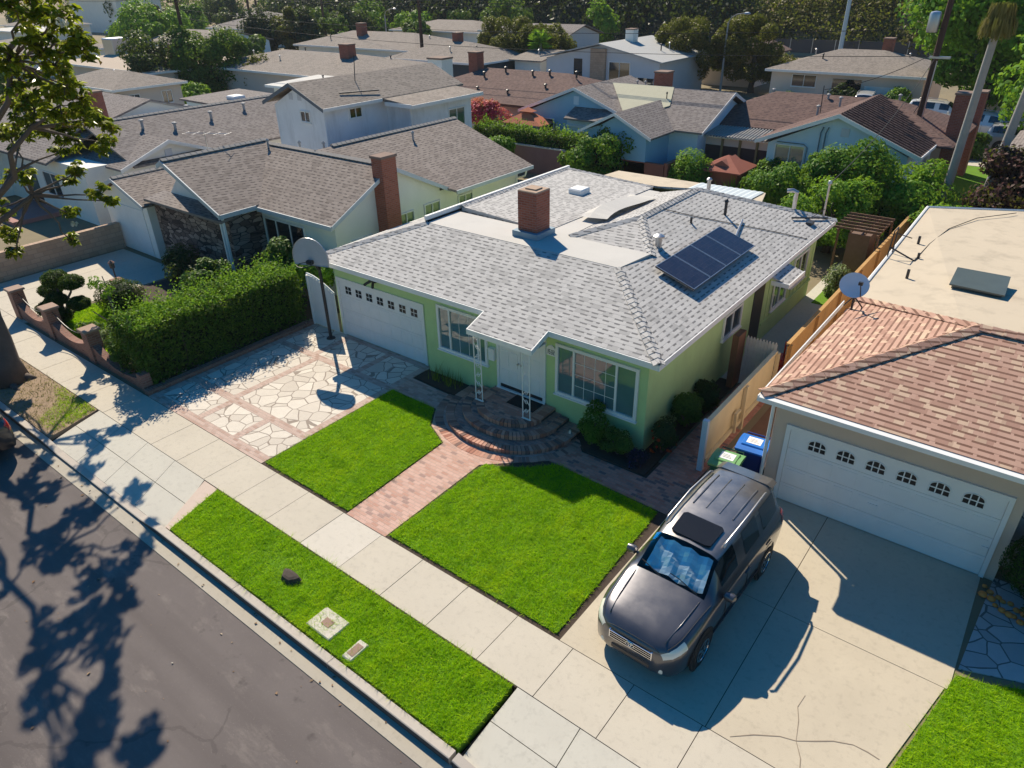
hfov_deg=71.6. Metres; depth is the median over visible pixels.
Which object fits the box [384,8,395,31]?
street lamp
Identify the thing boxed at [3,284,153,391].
garden wall
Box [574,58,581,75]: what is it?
door
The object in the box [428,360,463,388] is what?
spiky plant
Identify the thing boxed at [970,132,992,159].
shrub
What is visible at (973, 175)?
lawn
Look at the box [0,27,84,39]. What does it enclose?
house
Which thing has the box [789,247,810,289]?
window
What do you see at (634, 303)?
house
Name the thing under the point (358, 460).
lawn
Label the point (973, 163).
sidewalk
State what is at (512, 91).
house
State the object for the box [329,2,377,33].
distant tree
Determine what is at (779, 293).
window
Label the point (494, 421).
brick steps
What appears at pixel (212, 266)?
shrub
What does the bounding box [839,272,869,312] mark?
satellite dish
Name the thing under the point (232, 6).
distant tree
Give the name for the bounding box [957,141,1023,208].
plum tree
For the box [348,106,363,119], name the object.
window
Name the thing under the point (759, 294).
side door
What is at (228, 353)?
litter
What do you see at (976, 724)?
lawn
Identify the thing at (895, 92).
shrub
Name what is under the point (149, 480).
driveway apron
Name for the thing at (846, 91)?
shrub
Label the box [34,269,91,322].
topiary
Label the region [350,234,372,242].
window
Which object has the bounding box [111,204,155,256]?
garage door
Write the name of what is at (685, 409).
shrub
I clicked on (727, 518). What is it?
parked car
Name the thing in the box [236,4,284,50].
conifer
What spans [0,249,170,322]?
driveway
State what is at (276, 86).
house
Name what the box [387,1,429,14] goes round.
distant tree
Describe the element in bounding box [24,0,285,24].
hill far brush
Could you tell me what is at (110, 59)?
house
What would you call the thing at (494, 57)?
house
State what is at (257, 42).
distant tree
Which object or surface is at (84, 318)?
grass
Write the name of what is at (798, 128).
house
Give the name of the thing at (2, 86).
distant tree
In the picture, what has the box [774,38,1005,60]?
fence
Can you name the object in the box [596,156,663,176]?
boundary wall
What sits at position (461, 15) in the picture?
distant tree
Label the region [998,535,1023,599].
round shrub
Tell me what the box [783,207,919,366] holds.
fence
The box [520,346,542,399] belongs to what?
door
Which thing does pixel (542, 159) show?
boundary wall
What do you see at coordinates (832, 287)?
shrub
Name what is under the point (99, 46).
house
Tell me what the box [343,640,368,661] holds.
utility box
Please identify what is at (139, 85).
house
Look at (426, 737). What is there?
kerb
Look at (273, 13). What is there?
house
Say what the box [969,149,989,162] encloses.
back street
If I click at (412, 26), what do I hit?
distant tree
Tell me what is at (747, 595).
driveway bed
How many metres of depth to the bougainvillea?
47.91 m
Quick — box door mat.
[506,394,542,412]
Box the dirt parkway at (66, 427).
[0,359,97,439]
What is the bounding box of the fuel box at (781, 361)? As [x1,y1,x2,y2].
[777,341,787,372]
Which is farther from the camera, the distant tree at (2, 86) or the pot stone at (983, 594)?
the distant tree at (2, 86)
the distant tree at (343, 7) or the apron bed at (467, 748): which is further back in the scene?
the distant tree at (343, 7)
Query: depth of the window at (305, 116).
36.81 m
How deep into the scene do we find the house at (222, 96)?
55.87 m
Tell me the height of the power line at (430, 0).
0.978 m
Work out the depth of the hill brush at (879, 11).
98.70 m
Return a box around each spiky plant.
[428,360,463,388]
[722,175,743,188]
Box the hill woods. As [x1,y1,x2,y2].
[256,0,766,36]
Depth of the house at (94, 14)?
174.52 m
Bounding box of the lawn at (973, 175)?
[951,166,987,206]
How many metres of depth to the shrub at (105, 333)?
24.78 m
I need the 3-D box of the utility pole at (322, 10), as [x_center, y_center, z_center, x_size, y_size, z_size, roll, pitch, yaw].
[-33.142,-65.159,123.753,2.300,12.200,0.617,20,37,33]
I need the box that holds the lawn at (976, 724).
[895,676,1023,767]
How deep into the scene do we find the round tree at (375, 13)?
134.87 m
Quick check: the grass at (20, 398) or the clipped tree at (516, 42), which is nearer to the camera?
the grass at (20, 398)
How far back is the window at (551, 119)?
47.19 m
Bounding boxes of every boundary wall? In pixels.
[0,222,126,282]
[514,143,595,174]
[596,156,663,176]
[664,154,686,177]
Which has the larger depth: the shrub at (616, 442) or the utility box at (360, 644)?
the shrub at (616, 442)
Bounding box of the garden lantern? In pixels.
[108,260,122,284]
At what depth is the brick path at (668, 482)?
17.92 m
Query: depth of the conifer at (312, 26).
108.82 m
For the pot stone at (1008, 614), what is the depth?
13.73 m
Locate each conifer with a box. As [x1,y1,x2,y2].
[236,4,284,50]
[270,6,298,49]
[286,5,326,47]
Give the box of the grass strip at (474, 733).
[170,491,511,753]
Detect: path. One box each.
[548,383,764,514]
[748,405,776,439]
[958,578,1023,682]
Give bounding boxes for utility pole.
[167,0,182,25]
[320,0,326,36]
[417,1,423,47]
[917,0,954,117]
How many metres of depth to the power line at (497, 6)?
50.96 m
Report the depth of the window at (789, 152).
37.71 m
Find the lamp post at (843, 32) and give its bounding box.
[838,0,851,48]
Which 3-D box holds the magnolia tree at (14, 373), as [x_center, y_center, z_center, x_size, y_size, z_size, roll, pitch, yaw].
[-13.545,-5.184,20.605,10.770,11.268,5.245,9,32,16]
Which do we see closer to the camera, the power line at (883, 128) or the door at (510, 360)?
the door at (510, 360)
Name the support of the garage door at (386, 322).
in the house at (634, 303)
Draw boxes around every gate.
[305,272,339,331]
[740,335,777,381]
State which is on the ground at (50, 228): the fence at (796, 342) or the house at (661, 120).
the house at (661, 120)
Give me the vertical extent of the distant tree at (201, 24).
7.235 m
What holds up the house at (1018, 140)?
on the ground at (50, 228)
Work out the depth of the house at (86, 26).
157.19 m
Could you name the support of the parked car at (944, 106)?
on the ground at (50, 228)
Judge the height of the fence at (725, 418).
1.500 m
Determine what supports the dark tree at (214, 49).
on the ground at (50, 228)
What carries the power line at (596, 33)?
attached to the utility pole at (176, 2)
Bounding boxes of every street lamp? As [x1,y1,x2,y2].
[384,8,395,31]
[719,12,750,90]
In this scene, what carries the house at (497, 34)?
on the ground at (50, 228)
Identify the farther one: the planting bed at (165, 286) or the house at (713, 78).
the house at (713, 78)
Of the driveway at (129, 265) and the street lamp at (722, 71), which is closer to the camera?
the driveway at (129, 265)
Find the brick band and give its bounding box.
[148,324,429,463]
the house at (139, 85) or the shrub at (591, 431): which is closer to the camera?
the shrub at (591, 431)
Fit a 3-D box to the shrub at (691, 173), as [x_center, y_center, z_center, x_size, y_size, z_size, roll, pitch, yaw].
[9.934,-11.742,39.282,2.972,2.578,2.412,20,37,33]
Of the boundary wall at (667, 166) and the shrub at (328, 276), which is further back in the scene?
the boundary wall at (667, 166)
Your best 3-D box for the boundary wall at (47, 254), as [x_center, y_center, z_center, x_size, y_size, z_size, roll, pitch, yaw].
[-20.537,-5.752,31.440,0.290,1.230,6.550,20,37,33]
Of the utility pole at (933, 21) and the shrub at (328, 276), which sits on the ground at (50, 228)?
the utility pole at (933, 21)
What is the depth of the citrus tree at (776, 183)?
32.67 m
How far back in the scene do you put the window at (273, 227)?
28.70 m
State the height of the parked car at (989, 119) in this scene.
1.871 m
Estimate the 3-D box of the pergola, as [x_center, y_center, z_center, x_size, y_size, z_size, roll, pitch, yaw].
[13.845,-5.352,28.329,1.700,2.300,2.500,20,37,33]
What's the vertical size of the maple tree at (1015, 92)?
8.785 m
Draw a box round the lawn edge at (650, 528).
[262,371,698,638]
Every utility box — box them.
[306,607,349,640]
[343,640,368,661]
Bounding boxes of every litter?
[5,459,340,762]
[44,453,386,723]
[154,320,310,387]
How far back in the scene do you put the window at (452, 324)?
21.16 m
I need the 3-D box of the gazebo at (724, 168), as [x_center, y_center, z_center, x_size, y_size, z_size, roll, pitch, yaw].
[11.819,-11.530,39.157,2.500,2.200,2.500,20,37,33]
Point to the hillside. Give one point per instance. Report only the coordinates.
(622, 36)
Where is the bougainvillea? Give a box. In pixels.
[471,97,514,126]
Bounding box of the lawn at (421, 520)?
[390,464,656,633]
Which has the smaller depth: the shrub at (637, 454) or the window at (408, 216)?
the shrub at (637, 454)
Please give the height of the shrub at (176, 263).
1.571 m
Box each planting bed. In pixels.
[92,277,339,383]
[415,369,469,394]
[577,378,736,475]
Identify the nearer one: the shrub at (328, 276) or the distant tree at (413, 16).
the shrub at (328, 276)
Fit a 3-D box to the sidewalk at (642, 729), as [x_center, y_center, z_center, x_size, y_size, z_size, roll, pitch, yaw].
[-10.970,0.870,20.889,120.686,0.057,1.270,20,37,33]
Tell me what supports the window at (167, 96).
in the house at (139, 85)
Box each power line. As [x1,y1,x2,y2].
[181,9,941,33]
[185,18,926,56]
[275,0,698,6]
[299,0,622,3]
[375,0,486,0]
[824,52,936,89]
[832,59,934,181]
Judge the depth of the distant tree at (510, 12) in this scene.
120.30 m
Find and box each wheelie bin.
[707,446,745,470]
[734,431,769,474]
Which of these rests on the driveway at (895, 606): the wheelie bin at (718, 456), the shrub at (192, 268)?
the wheelie bin at (718, 456)
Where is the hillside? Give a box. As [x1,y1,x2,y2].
[0,0,981,63]
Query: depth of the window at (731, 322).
21.23 m
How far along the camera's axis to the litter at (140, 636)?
13.53 m
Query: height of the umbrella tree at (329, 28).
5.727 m
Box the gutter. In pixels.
[0,412,452,767]
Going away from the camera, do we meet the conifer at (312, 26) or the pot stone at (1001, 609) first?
the pot stone at (1001, 609)
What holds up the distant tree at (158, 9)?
on the ground at (50, 228)
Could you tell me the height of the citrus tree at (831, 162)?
4.448 m
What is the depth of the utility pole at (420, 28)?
86.77 m
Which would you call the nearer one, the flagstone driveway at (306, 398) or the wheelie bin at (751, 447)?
the wheelie bin at (751, 447)
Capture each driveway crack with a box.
[730,734,878,758]
[796,696,804,738]
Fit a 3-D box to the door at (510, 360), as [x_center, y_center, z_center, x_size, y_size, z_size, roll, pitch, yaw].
[-0.077,-0.680,20.210,0.765,1.960,0.106,20,37,33]
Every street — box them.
[0,438,420,767]
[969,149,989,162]
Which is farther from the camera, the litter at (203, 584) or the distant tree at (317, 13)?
the distant tree at (317, 13)
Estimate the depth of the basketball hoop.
22.76 m
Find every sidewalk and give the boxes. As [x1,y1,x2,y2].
[0,309,772,767]
[967,161,983,166]
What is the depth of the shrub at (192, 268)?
28.15 m
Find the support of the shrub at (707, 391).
on the planting bed at (595, 450)
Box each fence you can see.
[696,350,780,470]
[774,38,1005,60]
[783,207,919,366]
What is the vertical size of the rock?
0.170 m
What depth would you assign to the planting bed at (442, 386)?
21.98 m
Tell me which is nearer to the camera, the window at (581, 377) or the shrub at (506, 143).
the window at (581, 377)
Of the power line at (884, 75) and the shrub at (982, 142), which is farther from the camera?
the shrub at (982, 142)
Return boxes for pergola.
[827,212,894,279]
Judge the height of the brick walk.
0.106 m
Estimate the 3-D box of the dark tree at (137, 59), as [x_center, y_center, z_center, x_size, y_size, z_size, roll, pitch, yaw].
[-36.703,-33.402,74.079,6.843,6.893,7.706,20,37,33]
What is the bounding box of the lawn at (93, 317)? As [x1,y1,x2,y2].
[65,303,141,337]
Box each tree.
[0,0,121,390]
[0,73,6,94]
[4,11,27,22]
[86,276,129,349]
[102,2,113,21]
[104,0,193,50]
[115,28,190,72]
[141,3,168,16]
[160,24,250,92]
[178,2,209,29]
[191,0,245,24]
[210,7,246,25]
[224,32,265,56]
[242,51,267,85]
[295,6,329,35]
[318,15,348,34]
[328,0,365,17]
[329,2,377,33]
[352,0,392,31]
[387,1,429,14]
[390,10,432,28]
[400,19,431,34]
[446,4,478,19]
[476,15,538,52]
[479,0,533,22]
[517,0,544,11]
[526,23,576,49]
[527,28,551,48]
[557,124,635,174]
[586,0,621,42]
[654,15,727,79]
[710,12,796,92]
[740,161,825,207]
[746,157,799,175]
[779,174,884,253]
[797,136,902,217]
[863,158,961,233]
[894,0,1023,111]
[939,1,1018,203]
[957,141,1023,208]
[978,88,1023,206]
[991,34,1023,129]
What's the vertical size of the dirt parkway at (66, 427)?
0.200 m
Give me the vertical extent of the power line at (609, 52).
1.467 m
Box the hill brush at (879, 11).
[718,0,935,55]
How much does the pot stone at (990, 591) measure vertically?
0.076 m
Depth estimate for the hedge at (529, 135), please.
44.52 m
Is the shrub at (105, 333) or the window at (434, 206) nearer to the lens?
the shrub at (105, 333)
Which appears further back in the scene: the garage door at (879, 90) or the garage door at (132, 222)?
the garage door at (879, 90)
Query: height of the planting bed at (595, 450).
0.100 m
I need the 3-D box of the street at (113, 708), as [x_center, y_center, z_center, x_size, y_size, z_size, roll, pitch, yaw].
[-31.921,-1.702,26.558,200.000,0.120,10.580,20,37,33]
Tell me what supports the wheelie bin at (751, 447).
on the driveway at (895, 606)
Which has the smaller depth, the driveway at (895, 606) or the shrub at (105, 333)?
the driveway at (895, 606)
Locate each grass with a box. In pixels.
[0,359,92,435]
[37,384,95,431]
[64,301,161,352]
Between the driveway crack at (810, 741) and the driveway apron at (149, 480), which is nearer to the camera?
the driveway crack at (810, 741)
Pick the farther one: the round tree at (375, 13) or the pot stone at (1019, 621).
the round tree at (375, 13)
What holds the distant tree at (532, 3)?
on the ground at (50, 228)
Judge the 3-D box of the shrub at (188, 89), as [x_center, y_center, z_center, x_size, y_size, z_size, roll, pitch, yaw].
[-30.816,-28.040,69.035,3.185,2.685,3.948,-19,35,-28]
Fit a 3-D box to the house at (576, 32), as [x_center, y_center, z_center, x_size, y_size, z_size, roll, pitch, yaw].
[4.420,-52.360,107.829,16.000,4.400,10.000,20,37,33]
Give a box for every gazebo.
[501,107,555,129]
[697,154,756,188]
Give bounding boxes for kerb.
[0,401,474,767]
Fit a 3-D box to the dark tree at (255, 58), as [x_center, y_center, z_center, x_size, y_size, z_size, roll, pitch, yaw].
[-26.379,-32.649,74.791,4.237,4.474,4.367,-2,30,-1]
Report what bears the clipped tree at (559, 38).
on the ground at (50, 228)
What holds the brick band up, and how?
on the flagstone driveway at (306, 398)
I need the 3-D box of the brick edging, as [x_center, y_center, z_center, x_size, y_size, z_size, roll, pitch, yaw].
[-9.271,-1.018,23.925,0.240,0.150,6.350,20,37,33]
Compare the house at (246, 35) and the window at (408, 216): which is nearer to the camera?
the window at (408, 216)
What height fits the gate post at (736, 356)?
1.750 m
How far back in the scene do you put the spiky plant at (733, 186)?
38.09 m
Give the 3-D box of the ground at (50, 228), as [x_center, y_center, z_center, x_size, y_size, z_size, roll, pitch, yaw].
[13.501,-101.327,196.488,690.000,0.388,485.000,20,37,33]
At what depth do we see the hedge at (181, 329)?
23.26 m
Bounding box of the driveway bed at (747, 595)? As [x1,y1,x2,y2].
[558,471,980,767]
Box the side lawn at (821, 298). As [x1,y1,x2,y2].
[811,280,833,304]
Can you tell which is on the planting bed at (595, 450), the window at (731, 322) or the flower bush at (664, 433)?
the flower bush at (664, 433)
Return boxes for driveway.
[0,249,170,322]
[163,324,429,459]
[560,446,979,767]
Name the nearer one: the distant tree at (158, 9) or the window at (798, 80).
the window at (798, 80)
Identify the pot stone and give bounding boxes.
[978,590,986,597]
[987,589,993,594]
[987,595,995,601]
[998,607,1005,612]
[1004,611,1012,617]
[1013,607,1020,612]
[1016,619,1023,625]
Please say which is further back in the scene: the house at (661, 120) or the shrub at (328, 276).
the house at (661, 120)
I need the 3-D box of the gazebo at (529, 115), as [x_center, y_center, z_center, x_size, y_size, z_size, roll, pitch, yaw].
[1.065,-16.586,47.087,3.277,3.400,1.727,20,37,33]
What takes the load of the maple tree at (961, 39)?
on the ground at (50, 228)
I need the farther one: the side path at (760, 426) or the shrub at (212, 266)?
the shrub at (212, 266)
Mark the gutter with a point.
(411, 747)
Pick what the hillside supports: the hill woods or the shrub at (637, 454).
the hill woods
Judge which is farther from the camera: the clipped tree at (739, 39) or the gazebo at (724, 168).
the clipped tree at (739, 39)
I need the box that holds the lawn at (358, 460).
[267,391,440,510]
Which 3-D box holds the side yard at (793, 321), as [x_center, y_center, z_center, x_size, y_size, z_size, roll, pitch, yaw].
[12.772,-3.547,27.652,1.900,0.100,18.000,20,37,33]
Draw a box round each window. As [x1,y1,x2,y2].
[41,170,65,199]
[161,89,174,103]
[263,216,305,246]
[299,110,311,123]
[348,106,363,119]
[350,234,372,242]
[401,209,414,224]
[423,199,440,215]
[435,303,489,367]
[448,106,465,123]
[457,191,472,203]
[538,117,553,129]
[553,342,639,424]
[608,61,630,79]
[720,302,743,343]
[768,281,786,313]
[773,143,805,168]
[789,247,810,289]
[790,74,816,87]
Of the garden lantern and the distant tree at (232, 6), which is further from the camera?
the distant tree at (232, 6)
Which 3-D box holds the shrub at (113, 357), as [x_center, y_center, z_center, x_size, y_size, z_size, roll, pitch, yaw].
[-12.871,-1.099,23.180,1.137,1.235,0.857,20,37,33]
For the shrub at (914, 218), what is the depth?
29.55 m
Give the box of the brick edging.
[144,319,313,395]
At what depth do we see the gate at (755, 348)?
20.97 m
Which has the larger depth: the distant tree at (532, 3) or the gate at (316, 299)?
the distant tree at (532, 3)
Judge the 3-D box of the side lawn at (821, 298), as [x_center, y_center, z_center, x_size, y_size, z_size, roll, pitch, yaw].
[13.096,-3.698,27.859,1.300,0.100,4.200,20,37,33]
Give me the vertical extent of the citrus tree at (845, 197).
3.374 m
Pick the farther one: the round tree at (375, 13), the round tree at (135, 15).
the round tree at (375, 13)
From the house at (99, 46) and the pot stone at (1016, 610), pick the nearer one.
the pot stone at (1016, 610)
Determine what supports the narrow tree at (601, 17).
on the hillside
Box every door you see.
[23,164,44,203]
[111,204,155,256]
[338,280,424,363]
[499,345,520,389]
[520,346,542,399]
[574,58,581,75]
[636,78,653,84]
[747,283,765,340]
[777,430,1008,573]
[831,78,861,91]
[864,86,907,96]
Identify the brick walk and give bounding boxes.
[347,378,556,536]
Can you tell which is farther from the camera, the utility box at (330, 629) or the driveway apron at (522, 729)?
the utility box at (330, 629)
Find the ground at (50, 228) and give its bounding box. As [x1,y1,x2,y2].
[0,18,1023,767]
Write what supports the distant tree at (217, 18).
on the ground at (50, 228)
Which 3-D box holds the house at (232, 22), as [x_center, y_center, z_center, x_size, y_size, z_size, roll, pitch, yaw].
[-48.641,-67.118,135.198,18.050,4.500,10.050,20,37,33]
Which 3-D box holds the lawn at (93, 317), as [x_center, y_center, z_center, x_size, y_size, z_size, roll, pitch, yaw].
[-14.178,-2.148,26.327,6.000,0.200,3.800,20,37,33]
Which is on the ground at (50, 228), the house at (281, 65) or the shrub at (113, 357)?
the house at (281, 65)
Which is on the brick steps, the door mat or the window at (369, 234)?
the door mat
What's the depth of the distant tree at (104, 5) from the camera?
169.06 m
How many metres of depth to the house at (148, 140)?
38.93 m
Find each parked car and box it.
[0,414,15,451]
[598,462,783,676]
[855,90,876,97]
[910,98,952,114]
[978,109,1009,132]
[987,121,1023,150]
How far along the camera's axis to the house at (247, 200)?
29.60 m
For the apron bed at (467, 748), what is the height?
0.190 m
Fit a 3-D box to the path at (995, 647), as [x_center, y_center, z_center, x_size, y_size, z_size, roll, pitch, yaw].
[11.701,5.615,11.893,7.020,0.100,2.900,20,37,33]
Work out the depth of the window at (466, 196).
31.84 m
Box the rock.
[281,568,301,585]
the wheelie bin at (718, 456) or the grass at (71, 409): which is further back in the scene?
the grass at (71, 409)
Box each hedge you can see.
[106,252,308,384]
[472,113,588,149]
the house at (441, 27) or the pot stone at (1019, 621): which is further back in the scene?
the house at (441, 27)
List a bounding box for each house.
[0,20,92,36]
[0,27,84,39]
[0,39,105,79]
[0,90,280,225]
[5,83,189,117]
[53,68,187,107]
[54,37,234,85]
[69,0,160,32]
[93,116,533,295]
[146,29,273,52]
[179,88,272,105]
[206,18,281,46]
[211,43,427,92]
[236,11,282,20]
[262,55,482,149]
[265,75,332,91]
[293,22,467,56]
[326,165,837,450]
[386,32,522,76]
[389,19,485,42]
[454,51,600,130]
[477,24,538,40]
[509,46,564,71]
[518,70,745,173]
[533,23,603,47]
[540,28,705,89]
[702,37,791,86]
[704,86,990,197]
[757,206,1023,580]
[765,37,940,99]
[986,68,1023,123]
[1010,130,1023,150]
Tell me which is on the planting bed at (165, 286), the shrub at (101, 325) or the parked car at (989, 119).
the shrub at (101, 325)
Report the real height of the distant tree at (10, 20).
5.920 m
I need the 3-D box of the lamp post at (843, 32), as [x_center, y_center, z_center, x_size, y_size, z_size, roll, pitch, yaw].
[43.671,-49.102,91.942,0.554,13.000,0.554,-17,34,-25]
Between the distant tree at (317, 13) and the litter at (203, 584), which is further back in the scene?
the distant tree at (317, 13)
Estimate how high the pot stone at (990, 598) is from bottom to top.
0.092 m
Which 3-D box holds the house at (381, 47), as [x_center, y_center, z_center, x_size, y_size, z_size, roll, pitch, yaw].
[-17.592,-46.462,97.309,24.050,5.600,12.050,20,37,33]
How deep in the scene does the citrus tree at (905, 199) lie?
31.31 m
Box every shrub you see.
[74,320,104,334]
[93,277,144,312]
[99,325,114,345]
[103,333,126,363]
[161,243,201,286]
[178,257,231,291]
[181,81,210,103]
[183,265,235,280]
[261,236,295,295]
[288,259,334,300]
[489,135,515,152]
[576,399,609,444]
[597,425,633,454]
[625,447,650,468]
[667,147,713,183]
[670,392,704,426]
[694,378,720,412]
[821,263,850,297]
[826,82,858,96]
[884,86,912,102]
[908,202,971,225]
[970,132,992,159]
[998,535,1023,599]
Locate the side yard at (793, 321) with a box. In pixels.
[721,232,888,382]
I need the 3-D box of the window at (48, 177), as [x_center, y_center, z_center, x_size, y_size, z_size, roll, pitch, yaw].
[-24.862,-10.793,38.432,2.060,1.340,0.089,20,37,33]
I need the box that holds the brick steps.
[435,385,580,462]
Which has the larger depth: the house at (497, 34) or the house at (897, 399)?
the house at (497, 34)
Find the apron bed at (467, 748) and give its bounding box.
[51,430,492,755]
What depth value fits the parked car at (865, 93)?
58.70 m
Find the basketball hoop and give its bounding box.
[292,238,335,339]
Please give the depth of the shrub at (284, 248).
26.99 m
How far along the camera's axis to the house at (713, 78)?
76.49 m
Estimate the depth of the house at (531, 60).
76.36 m
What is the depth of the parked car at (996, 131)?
46.54 m
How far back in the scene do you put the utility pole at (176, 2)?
73.85 m
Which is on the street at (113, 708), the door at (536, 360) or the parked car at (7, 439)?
the parked car at (7, 439)
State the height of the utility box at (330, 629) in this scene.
0.078 m
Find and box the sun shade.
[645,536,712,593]
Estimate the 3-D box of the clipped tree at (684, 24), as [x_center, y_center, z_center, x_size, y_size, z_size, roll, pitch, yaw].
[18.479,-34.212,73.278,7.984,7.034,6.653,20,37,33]
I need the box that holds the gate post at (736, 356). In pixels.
[725,329,746,387]
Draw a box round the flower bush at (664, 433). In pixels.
[649,415,678,452]
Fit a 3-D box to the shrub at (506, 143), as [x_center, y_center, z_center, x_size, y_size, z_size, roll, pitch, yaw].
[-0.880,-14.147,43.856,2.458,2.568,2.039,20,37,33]
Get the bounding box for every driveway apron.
[53,411,203,527]
[463,688,638,767]
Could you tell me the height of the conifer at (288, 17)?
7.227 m
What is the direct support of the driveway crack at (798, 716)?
on the driveway at (895, 606)
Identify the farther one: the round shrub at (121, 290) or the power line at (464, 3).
the power line at (464, 3)
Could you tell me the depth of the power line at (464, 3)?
53.01 m
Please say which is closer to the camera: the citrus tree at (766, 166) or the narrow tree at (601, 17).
the citrus tree at (766, 166)
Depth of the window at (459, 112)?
40.81 m
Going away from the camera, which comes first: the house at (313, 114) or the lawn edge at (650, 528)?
the lawn edge at (650, 528)
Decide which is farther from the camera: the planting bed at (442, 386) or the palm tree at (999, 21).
the palm tree at (999, 21)
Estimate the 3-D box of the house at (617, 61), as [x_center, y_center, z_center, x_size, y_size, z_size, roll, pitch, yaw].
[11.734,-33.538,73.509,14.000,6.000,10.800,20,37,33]
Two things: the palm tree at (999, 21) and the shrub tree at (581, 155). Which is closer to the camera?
the palm tree at (999, 21)
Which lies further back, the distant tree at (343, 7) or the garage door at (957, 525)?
the distant tree at (343, 7)
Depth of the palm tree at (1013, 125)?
29.11 m
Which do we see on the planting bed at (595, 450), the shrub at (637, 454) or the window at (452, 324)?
the shrub at (637, 454)
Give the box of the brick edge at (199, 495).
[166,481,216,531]
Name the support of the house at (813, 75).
on the ground at (50, 228)

